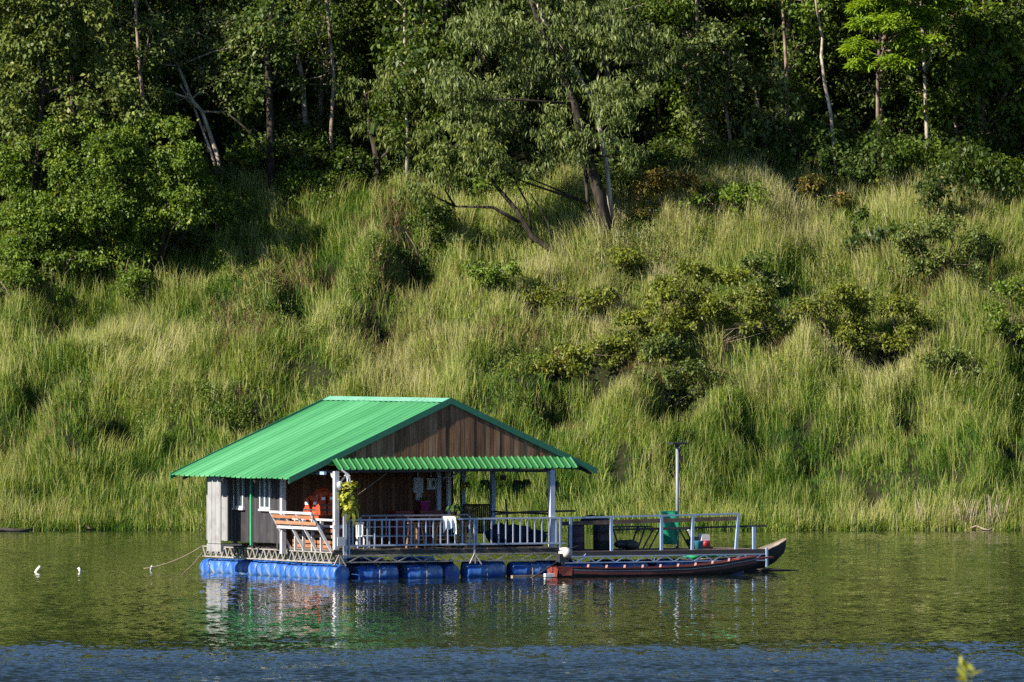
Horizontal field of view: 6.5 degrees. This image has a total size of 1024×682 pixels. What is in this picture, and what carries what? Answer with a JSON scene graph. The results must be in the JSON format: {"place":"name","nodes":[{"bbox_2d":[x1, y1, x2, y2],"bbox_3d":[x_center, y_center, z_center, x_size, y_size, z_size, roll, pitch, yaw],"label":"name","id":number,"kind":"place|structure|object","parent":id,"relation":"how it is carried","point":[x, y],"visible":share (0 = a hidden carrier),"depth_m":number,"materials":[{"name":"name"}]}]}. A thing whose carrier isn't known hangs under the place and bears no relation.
{"place":"outdoors","nodes":[
{"label":"outdoors","id":0,"kind":"place"},
{"bbox_2d":[390,511,413,543],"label":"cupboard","id":1,"kind":"object","parent":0,"point":[393,532],"visible":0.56,"depth_m":267.87,"materials":[{"name":"wood"}]},
{"bbox_2d":[0,530,1023,681],"bbox_3d":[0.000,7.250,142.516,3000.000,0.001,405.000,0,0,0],"label":"lake water","id":2,"kind":"structure","parent":0,"point":[890,606],"depth_m":230.17,"materials":[{"name":"green liquid"}]},
{"bbox_2d":[170,396,767,579],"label":"houseboat","id":3,"kind":"object","parent":2,"relation":"on","point":[263,483],"visible":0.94,"depth_m":267.26,"materials":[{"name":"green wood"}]},
{"bbox_2d":[258,478,271,510],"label":"window","id":4,"kind":"structure","parent":3,"relation":"in","point":[265,485],"depth_m":267.36,"materials":[{"name":"white paint"}]},
{"bbox_2d":[316,490,332,514],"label":"life jacket","id":5,"kind":"object","parent":3,"relation":"hanging from","point":[324,503],"visible":1,"depth_m":264.91,"materials":[{"name":"orange fabric"}]},
{"bbox_2d":[337,469,359,527],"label":"staghorn fern","id":6,"kind":"object","parent":3,"relation":"hanging from","point":[350,504],"visible":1,"depth_m":263.95,"materials":[{"name":"green plant"}]},
{"bbox_2d":[356,514,470,547],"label":"railing","id":7,"kind":"object","parent":3,"relation":"on","point":[407,526],"visible":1,"depth_m":266.18,"materials":[{"name":"paint"}]},
{"bbox_2d":[414,510,442,545],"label":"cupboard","id":8,"kind":"object","parent":3,"relation":"on","point":[429,539],"visible":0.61,"depth_m":268.28,"materials":[{"name":"wood"}]},
{"bbox_2d":[485,523,547,545],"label":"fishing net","id":9,"kind":"object","parent":3,"relation":"on","point":[516,534],"visible":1,"depth_m":267.50,"materials":[{"name":"fabric"}]},
{"bbox_2d":[593,519,609,549],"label":"drum","id":10,"kind":"object","parent":3,"relation":"on","point":[601,536],"visible":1,"depth_m":269.02,"materials":[{"name":"black plastic"}]},
{"bbox_2d":[659,511,678,547],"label":"screen","id":11,"kind":"object","parent":3,"relation":"on","point":[670,536],"visible":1,"depth_m":271.04,"materials":[{"name":"green fabric"}]},
{"bbox_2d":[531,545,757,577],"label":"longtail boat","id":12,"kind":"object","parent":2,"relation":"on","point":[729,566],"visible":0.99,"depth_m":267.38,"materials":[{"name":"wood"}]},
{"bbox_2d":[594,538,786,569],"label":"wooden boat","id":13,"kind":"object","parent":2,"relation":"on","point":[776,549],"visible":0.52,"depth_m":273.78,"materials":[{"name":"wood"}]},
{"bbox_2d":[0,0,1023,530],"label":"hillside","id":14,"kind":"structure","parent":0,"point":[604,378],"depth_m":335.72,"materials":[{"name":"green plant"}]},
{"bbox_2d":[0,1,52,184],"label":"forest tree","id":15,"kind":"object","parent":14,"relation":"on","point":[6,61],"visible":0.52,"depth_m":345.14,"materials":[{"name":"green plant"}]},
{"bbox_2d":[0,245,65,301],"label":"bush","id":16,"kind":"object","parent":14,"relation":"on","point":[25,272],"visible":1,"depth_m":340.10,"materials":[{"name":"green plant"}]},
{"bbox_2d":[33,246,114,295],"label":"bush","id":17,"kind":"object","parent":14,"relation":"on","point":[79,261],"visible":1,"depth_m":341.06,"materials":[{"name":"green plant"}]},
{"bbox_2d":[0,0,150,249],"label":"corner tree","id":18,"kind":"object","parent":14,"relation":"on","point":[57,30],"visible":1,"depth_m":342.13,"materials":[{"name":"green plant"}]},
{"bbox_2d":[0,108,235,276],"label":"creeper thicket","id":19,"kind":"object","parent":14,"relation":"on","point":[98,204],"visible":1,"depth_m":341.37,"materials":[{"name":"green plant"}]},
{"bbox_2d":[51,0,199,159],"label":"forest tree","id":20,"kind":"object","parent":14,"relation":"on","point":[144,8],"visible":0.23,"depth_m":351.60,"materials":[{"name":"green plant"}]},
{"bbox_2d":[59,0,201,191],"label":"forest tree","id":21,"kind":"object","parent":14,"relation":"on","point":[119,63],"visible":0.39,"depth_m":347.52,"materials":[{"name":"green plant"}]},
{"bbox_2d":[106,263,163,298],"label":"bush","id":22,"kind":"object","parent":14,"relation":"on","point":[136,275],"visible":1,"depth_m":340.51,"materials":[{"name":"green plant"}]},
{"bbox_2d":[105,0,167,199],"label":"slim tree","id":23,"kind":"object","parent":14,"relation":"on","point":[139,60],"visible":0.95,"depth_m":346.36,"materials":[{"name":"grey plant"}]},
{"bbox_2d":[97,0,281,175],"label":"forked tree","id":24,"kind":"object","parent":14,"relation":"on","point":[173,40],"visible":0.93,"depth_m":347.90,"materials":[{"name":"green plant"}]},
{"bbox_2d":[165,223,215,256],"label":"bush","id":25,"kind":"object","parent":14,"relation":"on","point":[196,239],"visible":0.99,"depth_m":343.40,"materials":[{"name":"green plant"}]},
{"bbox_2d":[112,0,298,173],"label":"forest tree","id":26,"kind":"object","parent":14,"relation":"on","point":[206,104],"visible":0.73,"depth_m":350.49,"materials":[{"name":"green plant"}]},
{"bbox_2d":[177,162,240,204],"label":"shrub","id":27,"kind":"object","parent":14,"relation":"on","point":[220,176],"visible":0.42,"depth_m":346.87,"materials":[{"name":"green plant"}]},
{"bbox_2d":[118,0,304,160],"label":"forest tree","id":28,"kind":"object","parent":14,"relation":"on","point":[195,131],"visible":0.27,"depth_m":352.62,"materials":[{"name":"green plant"}]},
{"bbox_2d":[180,184,260,230],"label":"bush","id":29,"kind":"object","parent":14,"relation":"on","point":[228,198],"visible":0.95,"depth_m":344.86,"materials":[{"name":"green plant"}]},
{"bbox_2d":[204,0,313,189],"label":"dark trunk tree","id":30,"kind":"object","parent":14,"relation":"on","point":[270,10],"visible":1,"depth_m":347.30,"materials":[{"name":"green plant"}]},
{"bbox_2d":[219,116,307,176],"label":"shrub","id":31,"kind":"object","parent":14,"relation":"on","point":[247,154],"visible":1,"depth_m":348.04,"materials":[{"name":"green plant"}]},
{"bbox_2d":[251,127,316,177],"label":"shrub","id":32,"kind":"object","parent":14,"relation":"on","point":[283,152],"visible":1,"depth_m":347.61,"materials":[{"name":"green plant"}]},
{"bbox_2d":[227,0,365,132],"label":"pale trunk tree","id":33,"kind":"object","parent":14,"relation":"on","point":[300,70],"visible":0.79,"depth_m":350.48,"materials":[{"name":"green plant"}]},
{"bbox_2d":[224,0,369,141],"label":"forest tree","id":34,"kind":"object","parent":14,"relation":"on","point":[285,94],"visible":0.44,"depth_m":353.58,"materials":[{"name":"green plant"}]},
{"bbox_2d":[271,162,338,205],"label":"bush","id":35,"kind":"object","parent":14,"relation":"on","point":[302,178],"visible":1,"depth_m":346.86,"materials":[{"name":"green plant"}]},
{"bbox_2d":[284,121,345,172],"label":"shrub","id":36,"kind":"object","parent":14,"relation":"on","point":[306,134],"visible":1,"depth_m":348.36,"materials":[{"name":"green plant"}]},
{"bbox_2d":[299,0,335,165],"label":"slim tree","id":37,"kind":"object","parent":14,"relation":"on","point":[332,67],"visible":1,"depth_m":348.41,"materials":[{"name":"grey plant"}]},
{"bbox_2d":[259,0,382,164],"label":"forest tree","id":38,"kind":"object","parent":14,"relation":"on","point":[320,114],"visible":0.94,"depth_m":350.14,"materials":[{"name":"green plant"}]},
{"bbox_2d":[275,137,382,180],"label":"shrub","id":39,"kind":"object","parent":14,"relation":"on","point":[345,155],"visible":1,"depth_m":347.78,"materials":[{"name":"green plant"}]},
{"bbox_2d":[358,143,425,180],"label":"shrub","id":40,"kind":"object","parent":14,"relation":"on","point":[385,166],"visible":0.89,"depth_m":348.63,"materials":[{"name":"green plant"}]},
{"bbox_2d":[330,62,466,189],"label":"feathery tree","id":41,"kind":"object","parent":14,"relation":"on","point":[362,104],"visible":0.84,"depth_m":347.78,"materials":[{"name":"green plant"}]},
{"bbox_2d":[368,0,434,180],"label":"slim tree","id":42,"kind":"object","parent":14,"relation":"on","point":[406,119],"visible":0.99,"depth_m":347.45,"materials":[{"name":"grey plant"}]},
{"bbox_2d":[329,0,473,133],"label":"forest tree","id":43,"kind":"object","parent":14,"relation":"on","point":[365,50],"visible":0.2,"depth_m":354.25,"materials":[{"name":"green plant"}]},
{"bbox_2d":[329,0,497,142],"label":"forest tree","id":44,"kind":"object","parent":14,"relation":"on","point":[372,42],"visible":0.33,"depth_m":352.13,"materials":[{"name":"green plant"}]},
{"bbox_2d":[392,200,462,264],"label":"bush","id":45,"kind":"object","parent":14,"relation":"on","point":[442,214],"visible":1,"depth_m":343.14,"materials":[{"name":"green plant"}]},
{"bbox_2d":[360,0,511,182],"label":"forest tree","id":46,"kind":"object","parent":14,"relation":"on","point":[441,49],"visible":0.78,"depth_m":346.91,"materials":[{"name":"green plant"}]},
{"bbox_2d":[389,109,572,261],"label":"leaning tree","id":47,"kind":"object","parent":14,"relation":"on","point":[442,149],"visible":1,"depth_m":342.41,"materials":[{"name":"green plant"}]},
{"bbox_2d":[426,0,558,181],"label":"forest tree","id":48,"kind":"object","parent":14,"relation":"on","point":[515,11],"visible":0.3,"depth_m":350.22,"materials":[{"name":"green plant"}]},
{"bbox_2d":[461,258,525,292],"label":"bush","id":49,"kind":"object","parent":14,"relation":"on","point":[491,273],"visible":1,"depth_m":339.06,"materials":[{"name":"green plant"}]},
{"bbox_2d":[465,158,537,200],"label":"shrub","id":50,"kind":"object","parent":14,"relation":"on","point":[484,185],"visible":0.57,"depth_m":347.43,"materials":[{"name":"green plant"}]},
{"bbox_2d":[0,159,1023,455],"bbox_3d":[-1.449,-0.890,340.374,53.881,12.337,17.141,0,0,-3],"label":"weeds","id":51,"kind":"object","parent":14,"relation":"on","point":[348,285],"visible":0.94,"depth_m":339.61,"materials":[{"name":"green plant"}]},
{"bbox_2d":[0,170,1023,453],"bbox_3d":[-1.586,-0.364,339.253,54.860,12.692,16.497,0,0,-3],"label":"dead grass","id":52,"kind":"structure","parent":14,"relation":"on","point":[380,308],"depth_m":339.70,"materials":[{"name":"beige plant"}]},
{"bbox_2d":[502,338,586,379],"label":"bush","id":53,"kind":"object","parent":14,"relation":"on","point":[552,364],"visible":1,"depth_m":335.27,"materials":[{"name":"green plant"}]},
{"bbox_2d":[421,0,680,238],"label":"weeping tree","id":54,"kind":"object","parent":14,"relation":"on","point":[540,65],"visible":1,"depth_m":343.31,"materials":[{"name":"green plant"}]},
{"bbox_2d":[503,0,615,229],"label":"pale limb tree","id":55,"kind":"object","parent":14,"relation":"on","point":[591,3],"visible":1,"depth_m":344.27,"materials":[{"name":"grey plant"}]},
{"bbox_2d":[518,280,626,316],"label":"bush","id":56,"kind":"object","parent":14,"relation":"on","point":[588,298],"visible":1,"depth_m":338.62,"materials":[{"name":"green plant"}]},
{"bbox_2d":[533,0,657,154],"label":"forest tree","id":57,"kind":"object","parent":14,"relation":"on","point":[589,71],"visible":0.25,"depth_m":352.25,"materials":[{"name":"green plant"}]},
{"bbox_2d":[540,0,684,161],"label":"forest tree","id":58,"kind":"object","parent":14,"relation":"on","point":[651,104],"visible":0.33,"depth_m":351.30,"materials":[{"name":"green plant"}]},
{"bbox_2d":[595,139,639,183],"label":"shrub","id":59,"kind":"object","parent":14,"relation":"on","point":[611,160],"visible":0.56,"depth_m":349.15,"materials":[{"name":"green plant"}]},
{"bbox_2d":[590,244,654,276],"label":"bush","id":60,"kind":"object","parent":14,"relation":"on","point":[631,258],"visible":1,"depth_m":341.40,"materials":[{"name":"green plant"}]},
{"bbox_2d":[601,164,643,196],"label":"shrub","id":61,"kind":"object","parent":14,"relation":"on","point":[622,183],"visible":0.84,"depth_m":347.32,"materials":[{"name":"green plant"}]},
{"bbox_2d":[583,302,688,369],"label":"bush","id":62,"kind":"object","parent":14,"relation":"on","point":[610,346],"visible":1,"depth_m":334.92,"materials":[{"name":"green plant"}]},
{"bbox_2d":[620,142,697,190],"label":"shrub","id":63,"kind":"object","parent":14,"relation":"on","point":[660,159],"visible":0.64,"depth_m":347.24,"materials":[{"name":"green plant"}]},
{"bbox_2d":[620,1,705,165],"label":"twin dark tree","id":64,"kind":"object","parent":14,"relation":"on","point":[667,103],"visible":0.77,"depth_m":352.09,"materials":[{"name":"green plant"}]},
{"bbox_2d":[635,131,692,167],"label":"shrub","id":65,"kind":"object","parent":14,"relation":"on","point":[679,147],"visible":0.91,"depth_m":349.67,"materials":[{"name":"green plant"}]},
{"bbox_2d":[628,165,701,220],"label":"bush","id":66,"kind":"object","parent":14,"relation":"on","point":[660,179],"visible":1,"depth_m":344.46,"materials":[{"name":"green plant"}]},
{"bbox_2d":[629,331,705,410],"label":"bush","id":67,"kind":"object","parent":14,"relation":"on","point":[664,344],"visible":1,"depth_m":333.17,"materials":[{"name":"green plant"}]},
{"bbox_2d":[629,0,745,134],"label":"forest tree","id":68,"kind":"object","parent":14,"relation":"on","point":[707,16],"visible":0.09,"depth_m":355.67,"materials":[{"name":"green plant"}]},
{"bbox_2d":[613,0,763,150],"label":"forest tree","id":69,"kind":"object","parent":14,"relation":"on","point":[684,6],"visible":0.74,"depth_m":351.47,"materials":[{"name":"green plant"}]},
{"bbox_2d":[673,130,746,173],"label":"shrub","id":70,"kind":"object","parent":14,"relation":"on","point":[703,148],"visible":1,"depth_m":348.13,"materials":[{"name":"green plant"}]},
{"bbox_2d":[641,253,804,342],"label":"bush","id":71,"kind":"object","parent":14,"relation":"on","point":[665,288],"visible":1,"depth_m":335.98,"materials":[{"name":"green plant"}]},
{"bbox_2d":[678,179,773,217],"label":"bush","id":72,"kind":"object","parent":14,"relation":"on","point":[730,191],"visible":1,"depth_m":344.13,"materials":[{"name":"green plant"}]},
{"bbox_2d":[669,15,806,164],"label":"glossy tree","id":73,"kind":"object","parent":14,"relation":"on","point":[718,30],"visible":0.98,"depth_m":349.44,"materials":[{"name":"green plant"}]},
{"bbox_2d":[735,251,793,290],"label":"bush","id":74,"kind":"object","parent":14,"relation":"on","point":[757,270],"visible":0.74,"depth_m":340.11,"materials":[{"name":"green plant"}]},
{"bbox_2d":[736,139,796,178],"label":"shrub","id":75,"kind":"object","parent":14,"relation":"on","point":[777,158],"visible":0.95,"depth_m":348.66,"materials":[{"name":"green plant"}]},
{"bbox_2d":[701,0,831,107],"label":"forest tree","id":76,"kind":"object","parent":14,"relation":"on","point":[741,17],"visible":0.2,"depth_m":358.18,"materials":[{"name":"green plant"}]},
{"bbox_2d":[750,0,807,152],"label":"slim tree","id":77,"kind":"object","parent":14,"relation":"on","point":[796,61],"visible":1,"depth_m":350.03,"materials":[{"name":"green plant"}]},
{"bbox_2d":[721,0,856,126],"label":"forest tree","id":78,"kind":"object","parent":14,"relation":"on","point":[779,17],"visible":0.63,"depth_m":355.54,"materials":[{"name":"green plant"}]},
{"bbox_2d":[724,0,855,128],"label":"forest tree","id":79,"kind":"object","parent":14,"relation":"on","point":[812,30],"visible":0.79,"depth_m":352.62,"materials":[{"name":"green plant"}]},
{"bbox_2d":[754,108,840,172],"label":"shrub","id":80,"kind":"object","parent":14,"relation":"on","point":[793,129],"visible":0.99,"depth_m":349.47,"materials":[{"name":"green plant"}]},
{"bbox_2d":[757,121,846,173],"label":"shrub","id":81,"kind":"object","parent":14,"relation":"on","point":[820,155],"visible":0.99,"depth_m":349.15,"materials":[{"name":"green plant"}]},
{"bbox_2d":[780,0,848,178],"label":"bent pole tree","id":82,"kind":"object","parent":14,"relation":"on","point":[811,3],"visible":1,"depth_m":349.38,"materials":[{"name":"grey plant"}]},
{"bbox_2d":[793,171,858,208],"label":"bush","id":83,"kind":"object","parent":14,"relation":"on","point":[809,186],"visible":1,"depth_m":346.46,"materials":[{"name":"green plant"}]},
{"bbox_2d":[796,108,871,168],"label":"shrub","id":84,"kind":"object","parent":14,"relation":"on","point":[823,125],"visible":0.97,"depth_m":350.09,"materials":[{"name":"green plant"}]},
{"bbox_2d":[778,279,894,356],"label":"bush","id":85,"kind":"object","parent":14,"relation":"on","point":[850,332],"visible":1,"depth_m":336.14,"materials":[{"name":"green plant"}]},
{"bbox_2d":[792,1,900,107],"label":"forest tree","id":86,"kind":"object","parent":14,"relation":"on","point":[837,61],"visible":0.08,"depth_m":359.70,"materials":[{"name":"green plant"}]},
{"bbox_2d":[821,147,903,186],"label":"shrub","id":87,"kind":"object","parent":14,"relation":"on","point":[844,169],"visible":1,"depth_m":349.07,"materials":[{"name":"green plant"}]},
{"bbox_2d":[833,138,897,189],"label":"shrub","id":88,"kind":"object","parent":14,"relation":"on","point":[880,166],"visible":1,"depth_m":348.69,"materials":[{"name":"green plant"}]},
{"bbox_2d":[807,0,939,146],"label":"forest tree","id":89,"kind":"object","parent":14,"relation":"on","point":[886,100],"visible":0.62,"depth_m":353.68,"materials":[{"name":"green plant"}]},
{"bbox_2d":[839,205,911,255],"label":"bush","id":90,"kind":"object","parent":14,"relation":"on","point":[878,232],"visible":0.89,"depth_m":343.11,"materials":[{"name":"green plant"}]},
{"bbox_2d":[850,114,933,178],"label":"shrub","id":91,"kind":"object","parent":14,"relation":"on","point":[903,146],"visible":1,"depth_m":349.48,"materials":[{"name":"green plant"}]},
{"bbox_2d":[836,1,964,123],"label":"forest tree","id":92,"kind":"object","parent":14,"relation":"on","point":[898,74],"visible":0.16,"depth_m":356.53,"materials":[{"name":"green plant"}]},
{"bbox_2d":[837,0,972,162],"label":"acacia tree","id":93,"kind":"object","parent":14,"relation":"on","point":[907,17],"visible":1,"depth_m":347.89,"materials":[{"name":"green plant"}]},
{"bbox_2d":[862,290,951,357],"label":"bush","id":94,"kind":"object","parent":14,"relation":"on","point":[901,305],"visible":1,"depth_m":335.86,"materials":[{"name":"green plant"}]},
{"bbox_2d":[898,137,949,179],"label":"shrub","id":95,"kind":"object","parent":14,"relation":"on","point":[927,158],"visible":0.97,"depth_m":349.99,"materials":[{"name":"green plant"}]},
{"bbox_2d":[882,211,988,288],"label":"bush","id":96,"kind":"object","parent":14,"relation":"on","point":[944,228],"visible":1,"depth_m":339.85,"materials":[{"name":"green plant"}]},
{"bbox_2d":[913,169,957,217],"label":"bush","id":97,"kind":"object","parent":14,"relation":"on","point":[932,187],"visible":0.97,"depth_m":345.76,"materials":[{"name":"green plant"}]},
{"bbox_2d":[913,59,985,161],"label":"short stem tree","id":98,"kind":"object","parent":14,"relation":"on","point":[937,142],"visible":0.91,"depth_m":351.64,"materials":[{"name":"green plant"}]},
{"bbox_2d":[917,345,982,383],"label":"bush","id":99,"kind":"object","parent":14,"relation":"on","point":[957,354],"visible":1,"depth_m":334.25,"materials":[{"name":"green plant"}]},
{"bbox_2d":[895,0,1023,146],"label":"leaved tree","id":100,"kind":"object","parent":14,"relation":"on","point":[1016,49],"visible":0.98,"depth_m":350.90,"materials":[{"name":"green plant"}]},
{"bbox_2d":[911,136,1020,201],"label":"shrub","id":101,"kind":"object","parent":14,"relation":"on","point":[974,175],"visible":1,"depth_m":347.85,"materials":[{"name":"green plant"}]},
{"bbox_2d":[916,0,1023,170],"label":"forest tree","id":102,"kind":"object","parent":14,"relation":"on","point":[982,125],"visible":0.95,"depth_m":350.67,"materials":[{"name":"green plant"}]},
{"bbox_2d":[949,221,1016,267],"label":"bush","id":103,"kind":"object","parent":14,"relation":"on","point":[976,239],"visible":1,"depth_m":342.63,"materials":[{"name":"green plant"}]},
{"bbox_2d":[943,130,1023,188],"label":"shrub","id":104,"kind":"object","parent":14,"relation":"on","point":[1005,152],"visible":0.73,"depth_m":350.71,"materials":[{"name":"green plant"}]},
{"bbox_2d":[979,276,1023,350],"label":"bush","id":105,"kind":"object","parent":14,"relation":"on","point":[1012,289],"visible":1,"depth_m":335.69,"materials":[{"name":"green plant"}]},
{"bbox_2d":[985,152,1023,188],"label":"shrub","id":106,"kind":"object","parent":14,"relation":"on","point":[1019,170],"visible":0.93,"depth_m":349.58,"materials":[{"name":"green plant"}]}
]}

